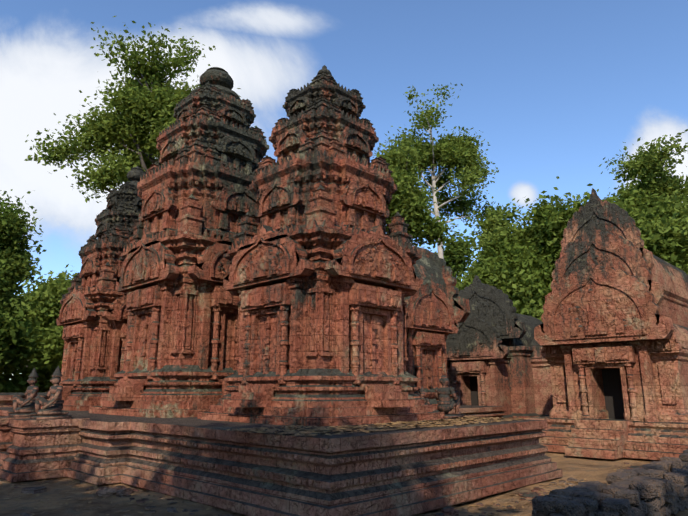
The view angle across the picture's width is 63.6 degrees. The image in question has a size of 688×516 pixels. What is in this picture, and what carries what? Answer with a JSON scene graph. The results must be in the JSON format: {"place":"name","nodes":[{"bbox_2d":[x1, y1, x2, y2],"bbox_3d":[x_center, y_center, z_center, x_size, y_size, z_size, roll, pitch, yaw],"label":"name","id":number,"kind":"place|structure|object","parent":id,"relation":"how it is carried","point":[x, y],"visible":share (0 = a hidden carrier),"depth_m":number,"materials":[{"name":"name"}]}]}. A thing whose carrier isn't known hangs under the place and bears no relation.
{"place":"outdoors","nodes":[
{"label":"outdoors","id":0,"kind":"place"},
{"bbox_2d":[0,392,47,406],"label":"enclosure wall","id":1,"kind":"structure","parent":0,"point":[6,399],"depth_m":22.57,"materials":[{"name":"red stone"}]},
{"bbox_2d":[41,166,144,410],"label":"tower","id":2,"kind":"structure","parent":0,"point":[92,318],"depth_m":17.18,"materials":[{"name":"stone"}]},
{"bbox_2d":[0,452,687,515],"bbox_3d":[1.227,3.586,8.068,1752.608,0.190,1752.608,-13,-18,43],"label":"ground","id":3,"kind":"structure","parent":0,"point":[579,468],"depth_m":8.69,"materials":[{"name":"brown soil"}]},
{"bbox_2d":[0,254,17,375],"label":"tree","id":4,"kind":"object","parent":3,"relation":"on","point":[2,277],"visible":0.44,"depth_m":36.78,"materials":[{"name":"green plant"}]},
{"bbox_2d":[0,285,32,374],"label":"tree","id":5,"kind":"object","parent":3,"relation":"on","point":[8,294],"depth_m":46.62,"materials":[{"name":"green plant"}]},
{"bbox_2d":[0,298,41,392],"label":"bush","id":6,"kind":"object","parent":3,"relation":"on","point":[13,345],"visible":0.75,"depth_m":27.35,"materials":[{"name":"green plant"}]},
{"bbox_2d":[0,189,46,334],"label":"tree","id":7,"kind":"object","parent":3,"relation":"on","point":[14,240],"visible":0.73,"depth_m":42.78,"materials":[{"name":"green plant"}]},
{"bbox_2d":[10,245,40,360],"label":"tree","id":8,"kind":"object","parent":3,"relation":"on","point":[37,259],"depth_m":52.24,"materials":[{"name":"green plant"}]},
{"bbox_2d":[15,288,42,367],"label":"tree","id":9,"kind":"object","parent":3,"relation":"on","point":[26,293],"depth_m":73.31,"materials":[{"name":"green plant"}]},
{"bbox_2d":[10,264,76,392],"bbox_3d":[-14.794,4.696,30.759,7.406,8.326,7.308,-13,-18,43],"label":"tree","id":10,"kind":"object","parent":3,"relation":"on","point":[43,307],"visible":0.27,"depth_m":29.00,"materials":[{"name":"green plant"}]},
{"bbox_2d":[27,273,77,365],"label":"tree","id":11,"kind":"object","parent":3,"relation":"on","point":[44,325],"depth_m":66.36,"materials":[{"name":"green plant"}]},
{"bbox_2d":[24,16,256,202],"bbox_3d":[-13.264,-4.352,39.672,14.343,30.040,13.161,-5,-14,19],"label":"tree","id":12,"kind":"object","parent":3,"relation":"on","point":[135,122],"visible":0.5,"depth_m":38.46,"materials":[{"name":"green plant"}]},
{"bbox_2d":[0,405,562,515],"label":"temple platform","id":13,"kind":"structure","parent":3,"relation":"on","point":[402,472],"depth_m":8.64,"materials":[{"name":"stone"}]},
{"bbox_2d":[7,368,38,416],"bbox_3d":[-6.912,2.935,12.185,0.563,1.039,0.662,-13,-18,43],"label":"guardian statue","id":14,"kind":"object","parent":13,"relation":"on","point":[26,408],"visible":0.85,"depth_m":12.06,"materials":[{"name":"stone"}]},
{"bbox_2d":[29,366,71,419],"bbox_3d":[-5.883,2.703,11.205,0.563,1.039,0.662,-13,-18,43],"label":"guardian statue","id":15,"kind":"object","parent":13,"relation":"on","point":[52,407],"visible":1,"depth_m":11.09,"materials":[{"name":"stone"}]},
{"bbox_2d":[89,67,268,417],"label":"tower","id":16,"kind":"structure","parent":13,"relation":"on","point":[195,194],"depth_m":13.80,"materials":[{"name":"stone"}]},
{"bbox_2d":[197,65,444,426],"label":"tower","id":17,"kind":"structure","parent":13,"relation":"on","point":[321,280],"depth_m":10.91,"materials":[{"name":"stone"}]},
{"bbox_2d":[420,387,431,404],"bbox_3d":[1.718,3.109,12.006,0.356,0.657,0.419,-13,-18,43],"label":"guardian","id":18,"kind":"object","parent":13,"relation":"on","point":[422,394],"visible":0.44,"depth_m":11.97,"materials":[{"name":"stone"}]},
{"bbox_2d":[404,246,469,408],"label":"temple building","id":19,"kind":"structure","parent":13,"relation":"on","point":[437,309],"depth_m":17.61,"materials":[{"name":"stone"}]},
{"bbox_2d":[434,375,463,417],"bbox_3d":[2.232,3.017,12.129,0.551,0.893,0.648,-13,-18,43],"label":"guardian statue","id":20,"kind":"object","parent":13,"relation":"on","point":[443,393],"visible":0.9,"depth_m":11.99,"materials":[{"name":"grey stone"}]},
{"bbox_2d":[14,460,652,515],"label":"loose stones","id":21,"kind":"object","parent":3,"relation":"on","point":[120,491],"visible":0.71,"depth_m":8.90,"materials":[{"name":"stone"}]},
{"bbox_2d":[0,416,684,515],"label":"dry leaves","id":22,"kind":"object","parent":3,"relation":"on","point":[396,424],"visible":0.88,"depth_m":8.61,"materials":[{"name":"brown plant"}]},
{"bbox_2d":[372,131,461,251],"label":"tree","id":23,"kind":"object","parent":3,"relation":"on","point":[409,201],"visible":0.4,"depth_m":41.04,"materials":[{"name":"green plant"}]},
{"bbox_2d":[372,83,511,258],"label":"pale tree","id":24,"kind":"object","parent":3,"relation":"on","point":[449,155],"visible":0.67,"depth_m":49.95,"materials":[{"name":"green plant"}]},
{"bbox_2d":[435,229,478,283],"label":"tree","id":25,"kind":"object","parent":3,"relation":"on","point":[455,257],"visible":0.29,"depth_m":77.20,"materials":[{"name":"green plant"}]},
{"bbox_2d":[458,198,531,277],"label":"tree","id":26,"kind":"object","parent":3,"relation":"on","point":[488,223],"visible":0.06,"depth_m":41.70,"materials":[{"name":"green plant"}]},
{"bbox_2d":[446,275,553,418],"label":"temple building","id":27,"kind":"structure","parent":3,"relation":"on","point":[493,345],"depth_m":23.81,"materials":[{"name":"red stone"}]},
{"bbox_2d":[470,376,478,404],"bbox_3d":[6.031,5.839,24.406,0.928,2.050,0.390,-13,-18,43],"label":"doorway","id":28,"kind":"structure","parent":27,"relation":"on","point":[474,390],"depth_m":24.43,"materials":[{"name":"black"}]},
{"bbox_2d":[455,214,559,319],"bbox_3d":[11.319,3.343,37.431,8.159,14.019,10.006,-7,-15,28],"label":"tree","id":29,"kind":"object","parent":3,"relation":"on","point":[500,249],"visible":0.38,"depth_m":35.88,"materials":[{"name":"green plant"}]},
{"bbox_2d":[488,176,615,320],"bbox_3d":[14.184,2.524,35.969,9.925,14.943,11.011,-13,-18,43],"label":"tree","id":30,"kind":"object","parent":3,"relation":"on","point":[549,222],"visible":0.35,"depth_m":35.02,"materials":[{"name":"green plant"}]},
{"bbox_2d":[525,188,687,460],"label":"library","id":31,"kind":"structure","parent":3,"relation":"on","point":[616,297],"depth_m":15.37,"materials":[{"name":"stone"}]},
{"bbox_2d":[602,368,624,418],"bbox_3d":[7.946,3.771,15.961,0.906,1.750,0.340,-13,-18,43],"label":"doorway","id":32,"kind":"structure","parent":31,"relation":"on","point":[613,394],"depth_m":15.91,"materials":[{"name":"black"}]},
{"bbox_2d":[531,449,687,515],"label":"laterite wall remains","id":33,"kind":"object","parent":3,"relation":"on","point":[656,488],"visible":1,"depth_m":7.11,"materials":[{"name":"grey stone"}]},
{"bbox_2d":[604,180,635,201],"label":"tree","id":34,"kind":"object","parent":3,"relation":"on","point":[617,192],"depth_m":52.70,"materials":[{"name":"green plant"}]},
{"bbox_2d":[580,188,668,255],"bbox_3d":[17.929,2.444,34.364,9.695,14.342,8.960,6,-14,-23],"label":"tree","id":35,"kind":"object","parent":3,"relation":"on","point":[628,207],"depth_m":34.14,"materials":[{"name":"green plant"}]},
{"bbox_2d":[597,129,687,222],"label":"tree","id":36,"kind":"object","parent":3,"relation":"on","point":[650,172],"visible":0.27,"depth_m":40.12,"materials":[{"name":"green plant"}]},
{"bbox_2d":[619,184,687,274],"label":"tree","id":37,"kind":"object","parent":3,"relation":"on","point":[662,227],"visible":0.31,"depth_m":30.64,"materials":[{"name":"green plant"}]},
{"bbox_2d":[0,0,687,379],"label":"sky","id":38,"kind":"structure","parent":0,"point":[555,88],"materials":[{"name":"blue"}]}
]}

